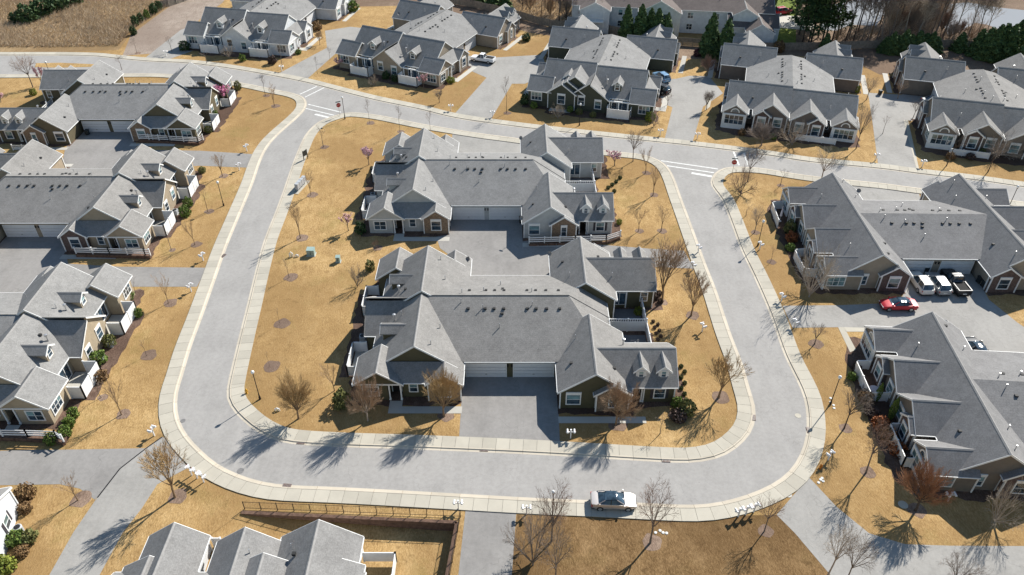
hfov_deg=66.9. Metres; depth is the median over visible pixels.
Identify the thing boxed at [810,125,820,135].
window
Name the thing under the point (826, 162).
bare tree
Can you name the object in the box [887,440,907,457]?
shrub
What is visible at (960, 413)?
house
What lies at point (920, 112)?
window
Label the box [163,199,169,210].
window
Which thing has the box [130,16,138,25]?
shrub
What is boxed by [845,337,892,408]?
mulch bed
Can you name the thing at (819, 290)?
mulch bed
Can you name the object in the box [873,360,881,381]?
window
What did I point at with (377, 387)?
window
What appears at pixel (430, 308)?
house
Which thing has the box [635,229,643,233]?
mulch ring
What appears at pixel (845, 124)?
arched window
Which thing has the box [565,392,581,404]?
window
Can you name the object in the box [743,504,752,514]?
mailbox post
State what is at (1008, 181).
sidewalk
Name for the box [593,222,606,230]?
window
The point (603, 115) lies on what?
mulch bed
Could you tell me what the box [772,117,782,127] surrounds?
window
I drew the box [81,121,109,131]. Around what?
garage door
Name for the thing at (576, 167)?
patio door
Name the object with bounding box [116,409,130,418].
mulch ring
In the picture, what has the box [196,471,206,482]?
mailbox post
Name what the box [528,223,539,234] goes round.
window
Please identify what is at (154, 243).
mulch bed
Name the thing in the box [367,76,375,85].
bare tree
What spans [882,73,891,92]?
footpath
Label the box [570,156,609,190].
mulch bed
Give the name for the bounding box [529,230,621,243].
rail fence
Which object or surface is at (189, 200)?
shrub
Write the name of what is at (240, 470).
manhole cover
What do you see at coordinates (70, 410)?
shrub
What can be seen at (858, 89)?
shrub
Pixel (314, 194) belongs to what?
mulch ring
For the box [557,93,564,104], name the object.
window
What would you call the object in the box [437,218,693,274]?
driveway
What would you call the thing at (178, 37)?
driveway
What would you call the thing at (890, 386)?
window
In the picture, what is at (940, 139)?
window
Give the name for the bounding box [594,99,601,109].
window
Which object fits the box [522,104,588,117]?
mulch bed
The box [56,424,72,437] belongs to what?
shrub
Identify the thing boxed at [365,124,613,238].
house
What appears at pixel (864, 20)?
pond
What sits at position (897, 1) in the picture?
wood tree
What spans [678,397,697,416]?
shrub
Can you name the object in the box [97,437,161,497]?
drive joint
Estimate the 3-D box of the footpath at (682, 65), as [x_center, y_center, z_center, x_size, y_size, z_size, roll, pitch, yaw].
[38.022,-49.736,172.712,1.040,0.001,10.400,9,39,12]
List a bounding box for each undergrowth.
[510,0,571,22]
[833,25,989,41]
[885,0,958,29]
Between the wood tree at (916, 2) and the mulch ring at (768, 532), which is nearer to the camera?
the mulch ring at (768, 532)
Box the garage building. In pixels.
[726,13,779,43]
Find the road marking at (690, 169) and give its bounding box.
[667,165,713,172]
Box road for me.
[0,56,1023,504]
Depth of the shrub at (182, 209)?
122.09 m
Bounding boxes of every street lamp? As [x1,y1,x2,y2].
[251,370,260,399]
[829,375,841,404]
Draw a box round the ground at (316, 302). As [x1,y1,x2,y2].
[0,0,1023,574]
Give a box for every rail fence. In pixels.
[0,429,64,441]
[10,144,24,149]
[73,246,150,255]
[137,133,203,142]
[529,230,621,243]
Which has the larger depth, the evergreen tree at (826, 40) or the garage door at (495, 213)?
the evergreen tree at (826, 40)
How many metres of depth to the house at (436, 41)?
170.19 m
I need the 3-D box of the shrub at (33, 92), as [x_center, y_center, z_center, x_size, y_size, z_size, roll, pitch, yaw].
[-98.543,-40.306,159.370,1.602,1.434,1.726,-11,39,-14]
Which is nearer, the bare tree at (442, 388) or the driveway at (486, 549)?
the driveway at (486, 549)
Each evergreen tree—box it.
[484,0,498,4]
[497,0,514,7]
[617,4,633,37]
[632,4,649,35]
[646,7,655,29]
[652,8,664,27]
[664,12,673,33]
[695,12,720,58]
[714,18,734,59]
[817,33,831,48]
[875,36,889,53]
[879,31,898,55]
[889,35,903,55]
[898,29,912,55]
[907,34,916,45]
[915,30,925,44]
[924,33,931,45]
[929,31,938,52]
[936,36,943,53]
[948,32,968,53]
[964,28,986,56]
[971,27,996,60]
[981,24,1006,63]
[995,23,1011,62]
[996,24,1020,61]
[1012,45,1023,55]
[1013,19,1023,49]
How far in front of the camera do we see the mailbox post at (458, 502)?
78.16 m
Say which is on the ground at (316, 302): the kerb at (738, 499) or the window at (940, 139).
the kerb at (738, 499)
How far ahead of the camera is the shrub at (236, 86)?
161.00 m
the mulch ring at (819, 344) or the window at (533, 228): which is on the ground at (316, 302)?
the mulch ring at (819, 344)
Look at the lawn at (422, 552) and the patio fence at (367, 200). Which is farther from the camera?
the patio fence at (367, 200)
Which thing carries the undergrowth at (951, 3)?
on the wood floor at (1015, 4)
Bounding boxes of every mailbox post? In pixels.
[147,425,156,435]
[184,464,193,475]
[185,282,192,291]
[190,467,199,478]
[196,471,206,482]
[453,499,463,508]
[521,504,531,514]
[566,429,575,438]
[735,506,744,516]
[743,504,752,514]
[751,501,760,512]
[792,318,799,327]
[826,449,835,460]
[945,491,956,501]
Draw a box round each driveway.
[0,237,204,291]
[0,437,162,498]
[50,437,185,574]
[63,132,251,167]
[147,28,190,58]
[280,27,360,77]
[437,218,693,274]
[452,134,519,152]
[456,55,543,117]
[458,510,515,574]
[459,376,559,440]
[661,76,722,140]
[777,478,1023,574]
[783,272,1023,351]
[853,186,919,199]
[868,93,922,170]
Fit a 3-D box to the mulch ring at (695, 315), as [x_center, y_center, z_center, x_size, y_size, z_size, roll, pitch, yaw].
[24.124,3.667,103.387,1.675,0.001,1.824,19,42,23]
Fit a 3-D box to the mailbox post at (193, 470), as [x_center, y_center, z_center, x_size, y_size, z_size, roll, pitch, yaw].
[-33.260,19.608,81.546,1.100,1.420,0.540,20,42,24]
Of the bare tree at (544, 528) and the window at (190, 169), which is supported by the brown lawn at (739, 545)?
the bare tree at (544, 528)
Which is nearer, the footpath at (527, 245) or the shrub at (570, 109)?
the footpath at (527, 245)
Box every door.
[2,225,38,236]
[39,225,66,236]
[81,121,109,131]
[111,121,133,131]
[306,10,315,22]
[392,386,402,391]
[395,220,403,227]
[452,207,484,219]
[465,35,475,51]
[465,363,506,376]
[489,207,520,219]
[513,363,554,376]
[570,164,579,174]
[578,222,585,228]
[615,292,625,304]
[903,260,933,272]
[937,261,974,273]
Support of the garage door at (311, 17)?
in the house at (243, 26)
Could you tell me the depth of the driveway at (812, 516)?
75.07 m
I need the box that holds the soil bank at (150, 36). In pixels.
[123,0,223,54]
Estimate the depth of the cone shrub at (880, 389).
89.71 m
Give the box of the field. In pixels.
[0,0,167,51]
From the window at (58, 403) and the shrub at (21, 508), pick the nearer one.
the shrub at (21, 508)
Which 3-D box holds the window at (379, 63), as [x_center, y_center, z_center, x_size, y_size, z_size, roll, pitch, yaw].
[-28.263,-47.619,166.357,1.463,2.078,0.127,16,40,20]
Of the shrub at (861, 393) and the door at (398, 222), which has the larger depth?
the door at (398, 222)
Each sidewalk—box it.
[0,52,1023,185]
[0,74,1023,520]
[231,113,750,457]
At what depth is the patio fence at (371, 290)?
105.89 m
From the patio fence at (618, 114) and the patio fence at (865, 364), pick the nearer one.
the patio fence at (865, 364)
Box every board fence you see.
[159,0,186,6]
[449,0,972,50]
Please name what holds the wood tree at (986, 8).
on the wood floor at (1015, 4)
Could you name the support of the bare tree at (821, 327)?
on the mulch ring at (819, 344)
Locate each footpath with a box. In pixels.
[4,425,19,429]
[14,147,68,149]
[59,255,115,258]
[129,143,174,145]
[300,37,318,50]
[343,8,359,20]
[388,401,461,412]
[393,234,449,240]
[454,66,476,81]
[503,35,521,49]
[523,243,562,246]
[538,44,547,58]
[558,417,645,422]
[655,94,669,110]
[678,56,686,72]
[707,60,714,77]
[838,327,855,351]
[844,327,864,331]
[861,75,867,93]
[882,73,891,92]
[904,120,918,167]
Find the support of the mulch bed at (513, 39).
on the ground at (316, 302)
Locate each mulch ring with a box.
[69,490,91,506]
[97,394,107,400]
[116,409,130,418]
[141,349,156,359]
[164,299,176,306]
[168,488,186,503]
[191,241,202,247]
[204,209,213,213]
[219,173,228,177]
[264,361,279,371]
[274,318,290,327]
[283,273,297,281]
[296,234,307,241]
[307,192,317,196]
[373,245,382,250]
[437,413,453,421]
[608,423,627,430]
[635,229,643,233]
[642,533,661,550]
[657,228,666,233]
[686,311,698,319]
[712,391,729,403]
[751,230,759,234]
[758,524,773,537]
[767,259,776,264]
[808,339,823,348]
[839,423,852,432]
[860,466,875,477]
[907,503,926,517]
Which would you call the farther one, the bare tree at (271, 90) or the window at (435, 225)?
the bare tree at (271, 90)
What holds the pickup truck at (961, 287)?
on the driveway at (978, 314)
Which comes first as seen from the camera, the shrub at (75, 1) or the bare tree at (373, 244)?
the bare tree at (373, 244)
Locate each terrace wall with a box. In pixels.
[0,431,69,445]
[76,249,153,258]
[139,137,205,144]
[529,233,620,245]
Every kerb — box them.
[0,54,1023,187]
[0,73,1023,507]
[227,112,755,462]
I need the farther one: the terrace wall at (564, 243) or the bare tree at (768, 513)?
the terrace wall at (564, 243)
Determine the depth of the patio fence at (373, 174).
131.20 m
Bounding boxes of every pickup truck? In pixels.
[470,52,495,63]
[940,268,972,296]
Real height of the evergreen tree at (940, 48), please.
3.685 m
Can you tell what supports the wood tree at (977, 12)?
on the wood floor at (1015, 4)
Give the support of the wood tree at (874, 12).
on the wood floor at (1015, 4)
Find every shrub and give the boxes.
[0,554,17,574]
[4,528,27,548]
[7,10,25,22]
[12,543,30,558]
[13,3,40,22]
[13,481,36,503]
[16,500,32,515]
[19,528,38,544]
[29,0,55,16]
[29,88,37,95]
[42,431,55,446]
[45,0,68,10]
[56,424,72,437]
[61,414,75,428]
[66,406,79,417]
[67,0,82,5]
[90,349,107,364]
[94,369,108,382]
[101,333,116,347]
[128,25,136,34]
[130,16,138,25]
[133,307,143,317]
[136,12,143,21]
[143,9,149,17]
[148,3,157,13]
[154,0,162,9]
[178,40,190,50]
[178,204,191,217]
[182,196,193,206]
[197,166,205,173]
[203,125,212,132]
[233,80,241,89]
[238,53,246,61]
[267,55,276,64]
[295,49,301,54]
[312,20,321,30]
[331,388,351,410]
[348,0,359,11]
[354,221,366,234]
[365,259,374,271]
[382,70,389,79]
[391,73,397,81]
[445,76,455,83]
[520,92,529,104]
[521,32,530,41]
[530,101,537,108]
[566,106,573,112]
[575,108,582,114]
[590,111,595,117]
[633,306,641,315]
[645,111,656,121]
[668,407,686,423]
[670,396,683,407]
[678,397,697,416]
[693,47,700,56]
[737,128,746,135]
[773,39,785,52]
[783,218,796,232]
[785,230,798,242]
[785,243,796,251]
[847,371,858,380]
[855,85,860,92]
[858,388,874,403]
[864,404,880,416]
[871,415,890,431]
[876,382,883,401]
[879,425,896,441]
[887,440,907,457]
[888,397,899,419]
[897,450,910,461]
[945,151,956,160]
[965,153,975,159]
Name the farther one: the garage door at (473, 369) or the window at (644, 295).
the window at (644, 295)
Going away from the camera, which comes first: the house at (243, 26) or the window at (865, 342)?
the window at (865, 342)
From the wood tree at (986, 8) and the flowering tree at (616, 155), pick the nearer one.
the flowering tree at (616, 155)
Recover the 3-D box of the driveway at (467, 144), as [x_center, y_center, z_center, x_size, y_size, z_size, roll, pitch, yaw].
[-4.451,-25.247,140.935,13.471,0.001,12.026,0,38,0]
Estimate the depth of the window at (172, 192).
124.27 m
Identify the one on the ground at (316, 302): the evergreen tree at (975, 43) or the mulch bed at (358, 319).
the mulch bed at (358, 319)
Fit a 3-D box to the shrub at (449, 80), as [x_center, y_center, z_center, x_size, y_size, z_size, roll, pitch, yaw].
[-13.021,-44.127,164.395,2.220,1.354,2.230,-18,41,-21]
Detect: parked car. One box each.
[590,489,636,511]
[652,71,670,82]
[660,83,671,94]
[775,6,791,14]
[879,296,918,311]
[910,271,934,294]
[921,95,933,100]
[924,272,952,295]
[965,336,988,350]
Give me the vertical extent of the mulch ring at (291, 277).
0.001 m
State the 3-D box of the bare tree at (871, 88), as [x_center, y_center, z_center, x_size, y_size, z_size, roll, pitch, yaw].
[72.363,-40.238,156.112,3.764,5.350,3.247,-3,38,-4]
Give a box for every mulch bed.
[0,131,83,146]
[0,353,120,429]
[64,210,187,253]
[100,290,143,352]
[133,114,229,142]
[173,171,204,208]
[188,48,237,56]
[218,88,241,113]
[233,37,314,59]
[319,0,356,20]
[333,65,383,81]
[339,333,462,406]
[351,280,379,332]
[355,193,451,236]
[364,156,385,192]
[381,66,470,88]
[477,26,523,48]
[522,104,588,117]
[522,208,621,240]
[549,274,662,332]
[555,333,684,416]
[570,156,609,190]
[586,93,662,122]
[647,57,681,72]
[714,63,729,79]
[715,102,785,140]
[767,199,802,242]
[782,243,905,294]
[786,128,859,147]
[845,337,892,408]
[868,408,1023,501]
[888,65,927,96]
[911,119,1001,163]
[972,274,1023,295]
[999,155,1023,165]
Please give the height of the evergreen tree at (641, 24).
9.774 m
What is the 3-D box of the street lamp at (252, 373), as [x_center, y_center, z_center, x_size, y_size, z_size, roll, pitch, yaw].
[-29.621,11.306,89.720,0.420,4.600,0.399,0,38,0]
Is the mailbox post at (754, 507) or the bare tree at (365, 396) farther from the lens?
the bare tree at (365, 396)
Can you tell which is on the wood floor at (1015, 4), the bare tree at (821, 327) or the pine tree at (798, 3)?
the pine tree at (798, 3)
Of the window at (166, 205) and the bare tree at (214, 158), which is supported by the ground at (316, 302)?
the bare tree at (214, 158)
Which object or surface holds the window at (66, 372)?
in the house at (54, 329)
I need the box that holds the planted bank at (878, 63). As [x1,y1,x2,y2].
[355,0,994,74]
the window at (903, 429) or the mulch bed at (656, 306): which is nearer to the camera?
the window at (903, 429)
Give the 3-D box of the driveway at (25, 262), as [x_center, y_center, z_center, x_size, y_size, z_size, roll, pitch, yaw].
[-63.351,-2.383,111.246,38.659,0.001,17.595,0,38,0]
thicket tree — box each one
[884,4,907,35]
[884,7,901,24]
[892,8,913,34]
[905,6,930,31]
[921,10,945,33]
[933,7,958,35]
[944,19,962,39]
[955,19,970,34]
[965,9,990,37]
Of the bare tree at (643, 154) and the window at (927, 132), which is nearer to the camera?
the bare tree at (643, 154)
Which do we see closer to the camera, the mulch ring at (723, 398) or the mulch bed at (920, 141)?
the mulch ring at (723, 398)
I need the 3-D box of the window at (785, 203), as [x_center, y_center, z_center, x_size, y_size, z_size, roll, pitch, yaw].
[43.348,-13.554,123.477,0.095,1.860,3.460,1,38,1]
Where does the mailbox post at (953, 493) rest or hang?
on the ground at (316, 302)
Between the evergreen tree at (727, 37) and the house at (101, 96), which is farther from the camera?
the evergreen tree at (727, 37)
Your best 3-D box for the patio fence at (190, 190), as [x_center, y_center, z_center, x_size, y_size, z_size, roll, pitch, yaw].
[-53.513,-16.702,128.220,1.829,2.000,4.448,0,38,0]
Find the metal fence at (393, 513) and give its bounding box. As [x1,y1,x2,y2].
[242,501,460,574]
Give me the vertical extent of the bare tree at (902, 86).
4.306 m
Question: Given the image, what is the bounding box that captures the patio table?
[869,385,878,391]
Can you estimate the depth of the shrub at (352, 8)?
200.25 m
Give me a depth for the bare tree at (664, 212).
117.62 m
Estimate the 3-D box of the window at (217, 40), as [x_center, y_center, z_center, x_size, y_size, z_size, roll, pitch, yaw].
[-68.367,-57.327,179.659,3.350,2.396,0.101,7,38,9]
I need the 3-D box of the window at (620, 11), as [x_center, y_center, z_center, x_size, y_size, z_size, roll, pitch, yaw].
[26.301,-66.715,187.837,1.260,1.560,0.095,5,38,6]
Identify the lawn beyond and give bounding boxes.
[773,0,795,46]
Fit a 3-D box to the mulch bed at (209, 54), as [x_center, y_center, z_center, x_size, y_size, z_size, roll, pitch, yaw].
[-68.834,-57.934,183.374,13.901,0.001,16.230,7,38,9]
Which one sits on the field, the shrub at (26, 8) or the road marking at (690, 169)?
the shrub at (26, 8)
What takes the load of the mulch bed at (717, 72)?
on the ground at (316, 302)
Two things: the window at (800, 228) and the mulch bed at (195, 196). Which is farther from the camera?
the mulch bed at (195, 196)
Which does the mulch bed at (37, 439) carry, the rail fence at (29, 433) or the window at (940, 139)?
the rail fence at (29, 433)
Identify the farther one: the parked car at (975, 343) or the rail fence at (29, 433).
the parked car at (975, 343)
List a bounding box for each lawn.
[205,514,452,574]
[512,515,829,574]
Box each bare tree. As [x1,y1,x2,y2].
[9,54,35,86]
[30,66,43,81]
[53,471,77,500]
[96,379,121,414]
[136,430,188,497]
[150,271,168,302]
[182,221,194,244]
[210,154,222,175]
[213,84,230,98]
[220,43,234,57]
[268,81,274,105]
[273,366,315,419]
[286,201,300,237]
[304,167,312,194]
[315,30,322,42]
[317,364,334,390]
[333,57,343,66]
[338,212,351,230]
[344,373,382,420]
[348,263,365,286]
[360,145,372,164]
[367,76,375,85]
[371,239,378,249]
[416,73,427,86]
[422,364,461,416]
[434,89,441,102]
[500,498,554,570]
[502,77,508,112]
[531,478,572,541]
[535,514,573,574]
[550,103,565,118]
[600,378,642,424]
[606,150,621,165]
[626,129,644,160]
[632,209,647,230]
[635,478,678,543]
[640,146,652,172]
[650,166,662,194]
[650,236,690,301]
[651,110,660,126]
[658,206,670,230]
[658,412,669,433]
[680,266,711,315]
[700,54,717,74]
[704,91,714,109]
[704,346,753,398]
[726,165,757,196]
[740,141,769,181]
[748,119,778,144]
[750,204,765,232]
[756,492,785,531]
[777,115,810,146]
[790,242,841,296]
[812,322,824,344]
[814,144,843,177]
[822,521,867,574]
[839,532,879,574]
[843,384,874,428]
[855,102,877,148]
[863,76,880,99]
[865,415,898,472]
[894,456,955,511]
[897,79,908,98]
[912,100,920,117]
[938,545,994,574]
[946,126,967,165]
[984,129,1023,158]
[985,478,1023,531]
[987,135,1011,171]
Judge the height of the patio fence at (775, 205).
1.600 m
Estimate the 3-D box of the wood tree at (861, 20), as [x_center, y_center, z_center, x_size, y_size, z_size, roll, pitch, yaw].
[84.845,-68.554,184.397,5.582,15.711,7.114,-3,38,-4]
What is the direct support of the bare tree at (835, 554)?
on the brown lawn at (739, 545)
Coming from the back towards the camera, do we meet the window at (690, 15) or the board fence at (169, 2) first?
the board fence at (169, 2)
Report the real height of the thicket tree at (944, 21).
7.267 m
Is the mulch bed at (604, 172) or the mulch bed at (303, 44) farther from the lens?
the mulch bed at (303, 44)
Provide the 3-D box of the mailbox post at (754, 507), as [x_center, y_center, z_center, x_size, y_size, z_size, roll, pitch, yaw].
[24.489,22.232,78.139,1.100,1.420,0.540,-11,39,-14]
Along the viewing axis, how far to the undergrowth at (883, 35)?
186.60 m
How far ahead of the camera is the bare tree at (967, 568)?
69.33 m
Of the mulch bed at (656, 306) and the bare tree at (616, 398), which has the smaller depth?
the bare tree at (616, 398)
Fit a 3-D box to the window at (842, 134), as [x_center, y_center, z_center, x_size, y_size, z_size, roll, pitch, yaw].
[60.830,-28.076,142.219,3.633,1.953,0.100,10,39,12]
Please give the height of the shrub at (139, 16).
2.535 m
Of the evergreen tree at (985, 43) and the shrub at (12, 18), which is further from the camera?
the shrub at (12, 18)
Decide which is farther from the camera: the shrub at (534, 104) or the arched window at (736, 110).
the shrub at (534, 104)
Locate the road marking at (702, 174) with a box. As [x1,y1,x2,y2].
[691,172,711,176]
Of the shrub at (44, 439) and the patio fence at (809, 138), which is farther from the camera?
the patio fence at (809, 138)
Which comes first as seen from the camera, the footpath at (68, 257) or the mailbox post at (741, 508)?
the mailbox post at (741, 508)
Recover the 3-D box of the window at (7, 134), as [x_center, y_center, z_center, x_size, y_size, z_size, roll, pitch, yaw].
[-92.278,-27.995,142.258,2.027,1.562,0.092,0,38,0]
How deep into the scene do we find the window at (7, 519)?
75.76 m
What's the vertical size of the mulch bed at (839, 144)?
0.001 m
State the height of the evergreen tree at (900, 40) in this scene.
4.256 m
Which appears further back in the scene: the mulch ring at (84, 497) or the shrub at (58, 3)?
the shrub at (58, 3)
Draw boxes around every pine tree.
[785,0,812,34]
[787,0,822,41]
[792,0,843,41]
[794,0,833,41]
[809,0,853,33]
[816,0,849,40]
[827,0,858,40]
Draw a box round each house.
[0,60,232,145]
[0,139,195,251]
[0,262,134,424]
[0,486,18,558]
[111,519,366,574]
[183,0,350,55]
[335,0,520,86]
[352,236,678,411]
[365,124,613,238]
[526,14,679,117]
[717,30,862,142]
[780,172,1023,292]
[860,311,1023,496]
[892,42,1023,158]
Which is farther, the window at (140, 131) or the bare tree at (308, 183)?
the window at (140, 131)
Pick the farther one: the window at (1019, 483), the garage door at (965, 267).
the garage door at (965, 267)
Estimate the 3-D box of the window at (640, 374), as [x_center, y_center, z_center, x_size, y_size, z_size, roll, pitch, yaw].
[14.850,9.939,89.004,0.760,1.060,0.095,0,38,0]
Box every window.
[1,510,12,533]
[2,131,15,138]
[24,410,46,420]
[30,133,38,141]
[46,91,52,97]
[47,346,53,359]
[51,394,63,415]
[53,131,65,140]
[59,363,72,383]
[67,237,81,248]
[81,294,86,305]
[84,342,92,360]
[94,323,103,340]
[96,237,105,244]
[96,303,108,320]
[122,283,131,299]
[124,239,139,247]
[135,129,146,138]
[143,230,150,244]
[158,129,165,135]
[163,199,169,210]
[170,186,175,199]
[181,130,192,137]
[187,163,193,174]
[188,36,197,43]
[196,124,200,135]
[209,35,222,45]
[226,37,233,46]
[240,41,247,49]
[256,40,269,49]
[276,45,286,52]
[290,42,294,51]
[306,27,310,37]
[336,6,340,16]
[340,55,349,63]
[361,55,373,67]
[365,386,379,396]
[373,221,386,229]
[377,60,383,70]
[391,65,396,74]
[408,66,419,77]
[408,384,418,391]
[409,219,416,226]
[427,73,436,82]
[430,219,441,230]
[440,72,445,82]
[462,55,465,67]
[499,33,502,44]
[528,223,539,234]
[531,91,541,100]
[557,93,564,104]
[561,225,566,236]
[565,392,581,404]
[577,95,584,105]
[591,163,596,171]
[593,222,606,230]
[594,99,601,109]
[611,99,627,110]
[614,84,619,90]
[618,9,622,15]
[638,105,649,114]
[638,371,644,376]
[639,292,647,300]
[650,389,668,398]
[660,371,667,376]
[685,23,692,29]
[687,12,693,18]
[723,114,743,125]
[731,108,739,112]
[756,116,765,126]
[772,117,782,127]
[780,192,787,212]
[789,210,794,219]
[793,122,804,132]
[798,220,803,235]
[805,233,810,245]
[806,244,812,260]
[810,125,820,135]
[814,261,823,283]
[826,276,846,285]
[832,128,854,140]
[841,123,849,127]
[861,274,869,284]
[861,331,872,359]
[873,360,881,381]
[885,377,894,398]
[886,276,901,287]
[896,401,905,419]
[898,419,907,441]
[911,446,925,482]
[918,106,922,119]
[920,449,925,462]
[925,129,929,140]
[929,133,954,145]
[932,477,955,486]
[939,128,949,132]
[966,136,979,148]
[976,474,987,486]
[983,137,997,148]
[996,277,1012,289]
[1007,142,1021,153]
[1010,480,1023,493]
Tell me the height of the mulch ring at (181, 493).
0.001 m
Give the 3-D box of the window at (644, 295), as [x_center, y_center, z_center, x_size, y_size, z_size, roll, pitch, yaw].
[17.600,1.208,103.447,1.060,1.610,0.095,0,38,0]
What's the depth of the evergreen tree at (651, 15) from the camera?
178.46 m
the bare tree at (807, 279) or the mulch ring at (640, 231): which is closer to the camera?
the bare tree at (807, 279)
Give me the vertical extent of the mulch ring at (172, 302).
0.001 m
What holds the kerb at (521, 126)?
on the ground at (316, 302)
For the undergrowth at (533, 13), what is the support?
on the wood floor at (536, 9)
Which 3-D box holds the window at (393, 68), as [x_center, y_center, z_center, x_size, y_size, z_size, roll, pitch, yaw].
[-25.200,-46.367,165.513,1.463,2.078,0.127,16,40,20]
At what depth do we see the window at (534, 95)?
154.30 m
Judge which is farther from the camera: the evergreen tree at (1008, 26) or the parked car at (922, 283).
the evergreen tree at (1008, 26)
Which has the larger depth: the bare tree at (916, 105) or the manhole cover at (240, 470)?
the bare tree at (916, 105)
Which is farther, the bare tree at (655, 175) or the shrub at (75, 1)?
the shrub at (75, 1)
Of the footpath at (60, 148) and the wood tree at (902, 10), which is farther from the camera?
the wood tree at (902, 10)
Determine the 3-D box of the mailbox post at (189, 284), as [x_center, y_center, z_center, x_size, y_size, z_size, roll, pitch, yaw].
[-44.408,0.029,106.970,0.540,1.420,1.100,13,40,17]
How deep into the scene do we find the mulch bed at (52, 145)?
142.53 m
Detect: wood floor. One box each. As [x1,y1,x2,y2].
[486,0,571,24]
[796,0,1023,47]
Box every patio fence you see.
[40,97,53,106]
[66,360,100,398]
[106,301,136,334]
[152,210,176,236]
[177,175,199,198]
[198,41,222,53]
[203,113,220,131]
[211,537,220,547]
[220,90,236,106]
[248,45,271,57]
[346,341,367,375]
[349,62,372,76]
[360,195,376,218]
[361,285,379,315]
[362,551,396,574]
[371,161,384,182]
[397,72,421,86]
[565,180,595,191]
[591,169,596,191]
[605,104,631,120]
[609,318,647,331]
[641,298,651,341]
[770,200,783,227]
[792,248,817,276]
[795,134,836,144]
[853,359,890,401]
[888,422,914,467]
[949,148,990,158]
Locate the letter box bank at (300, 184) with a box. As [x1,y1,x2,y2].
[294,175,309,193]
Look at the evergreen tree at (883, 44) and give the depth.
177.43 m
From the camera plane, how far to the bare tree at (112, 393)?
87.01 m
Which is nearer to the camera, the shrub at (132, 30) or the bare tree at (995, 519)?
the bare tree at (995, 519)
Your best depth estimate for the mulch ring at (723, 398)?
91.32 m
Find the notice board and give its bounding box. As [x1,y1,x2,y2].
[302,149,307,158]
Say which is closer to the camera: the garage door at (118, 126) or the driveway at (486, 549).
the driveway at (486, 549)
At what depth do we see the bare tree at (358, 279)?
106.86 m
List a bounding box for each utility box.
[306,247,316,256]
[335,255,341,262]
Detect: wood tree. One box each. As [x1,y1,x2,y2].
[521,0,535,9]
[542,0,556,14]
[557,0,571,19]
[835,0,853,40]
[844,0,867,41]
[851,0,872,40]
[857,2,866,32]
[861,0,884,40]
[861,0,886,40]
[869,0,887,38]
[876,0,899,39]
[880,0,907,36]
[890,0,910,35]
[892,0,913,32]
[904,0,922,31]
[918,0,939,32]
[922,0,939,29]
[931,0,951,33]
[936,0,970,31]
[942,0,975,37]
[952,0,980,39]
[967,0,995,37]
[976,0,997,36]
[987,0,1007,31]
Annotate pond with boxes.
[826,0,887,30]
[943,3,1023,29]
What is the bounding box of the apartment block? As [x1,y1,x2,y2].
[572,0,775,36]
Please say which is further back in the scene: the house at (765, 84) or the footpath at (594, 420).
the house at (765, 84)
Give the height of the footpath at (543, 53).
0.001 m
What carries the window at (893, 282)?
in the house at (958, 223)
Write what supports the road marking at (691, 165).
on the road
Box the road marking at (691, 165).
[661,160,717,168]
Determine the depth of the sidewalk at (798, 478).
85.63 m
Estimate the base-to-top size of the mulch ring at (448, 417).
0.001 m
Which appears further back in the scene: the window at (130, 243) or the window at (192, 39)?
the window at (192, 39)
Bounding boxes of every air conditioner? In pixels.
[12,524,24,532]
[359,334,366,341]
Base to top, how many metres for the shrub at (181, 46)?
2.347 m
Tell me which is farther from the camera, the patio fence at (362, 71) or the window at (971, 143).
the patio fence at (362, 71)
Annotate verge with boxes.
[35,63,93,67]
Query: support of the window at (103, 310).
in the house at (54, 329)
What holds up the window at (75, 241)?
in the house at (126, 199)
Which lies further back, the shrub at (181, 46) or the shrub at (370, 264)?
the shrub at (181, 46)
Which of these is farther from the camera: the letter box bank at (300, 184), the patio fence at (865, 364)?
the letter box bank at (300, 184)
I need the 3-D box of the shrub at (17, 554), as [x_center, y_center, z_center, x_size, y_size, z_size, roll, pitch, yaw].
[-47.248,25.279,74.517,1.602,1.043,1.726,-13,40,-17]
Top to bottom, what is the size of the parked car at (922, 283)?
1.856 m
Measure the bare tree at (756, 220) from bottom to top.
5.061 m
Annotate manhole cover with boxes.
[237,468,243,473]
[898,501,907,508]
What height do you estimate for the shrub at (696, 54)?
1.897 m
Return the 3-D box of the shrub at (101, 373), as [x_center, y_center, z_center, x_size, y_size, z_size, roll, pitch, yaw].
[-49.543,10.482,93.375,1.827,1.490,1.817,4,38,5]
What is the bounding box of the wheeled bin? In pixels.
[976,275,982,283]
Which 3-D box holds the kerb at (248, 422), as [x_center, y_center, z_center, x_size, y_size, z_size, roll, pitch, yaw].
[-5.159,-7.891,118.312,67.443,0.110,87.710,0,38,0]
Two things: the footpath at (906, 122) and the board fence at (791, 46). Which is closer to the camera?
the footpath at (906, 122)
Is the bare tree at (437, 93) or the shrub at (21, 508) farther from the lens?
the bare tree at (437, 93)
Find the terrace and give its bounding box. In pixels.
[779,15,812,29]
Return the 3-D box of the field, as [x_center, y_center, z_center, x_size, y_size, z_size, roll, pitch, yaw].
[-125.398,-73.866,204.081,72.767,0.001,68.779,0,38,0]
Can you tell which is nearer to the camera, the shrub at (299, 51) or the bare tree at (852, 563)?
the bare tree at (852, 563)
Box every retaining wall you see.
[241,510,456,530]
[445,522,458,574]
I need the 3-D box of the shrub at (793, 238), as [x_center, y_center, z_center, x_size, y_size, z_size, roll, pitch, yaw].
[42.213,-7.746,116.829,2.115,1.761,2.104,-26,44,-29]
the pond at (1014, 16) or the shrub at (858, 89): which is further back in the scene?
the pond at (1014, 16)

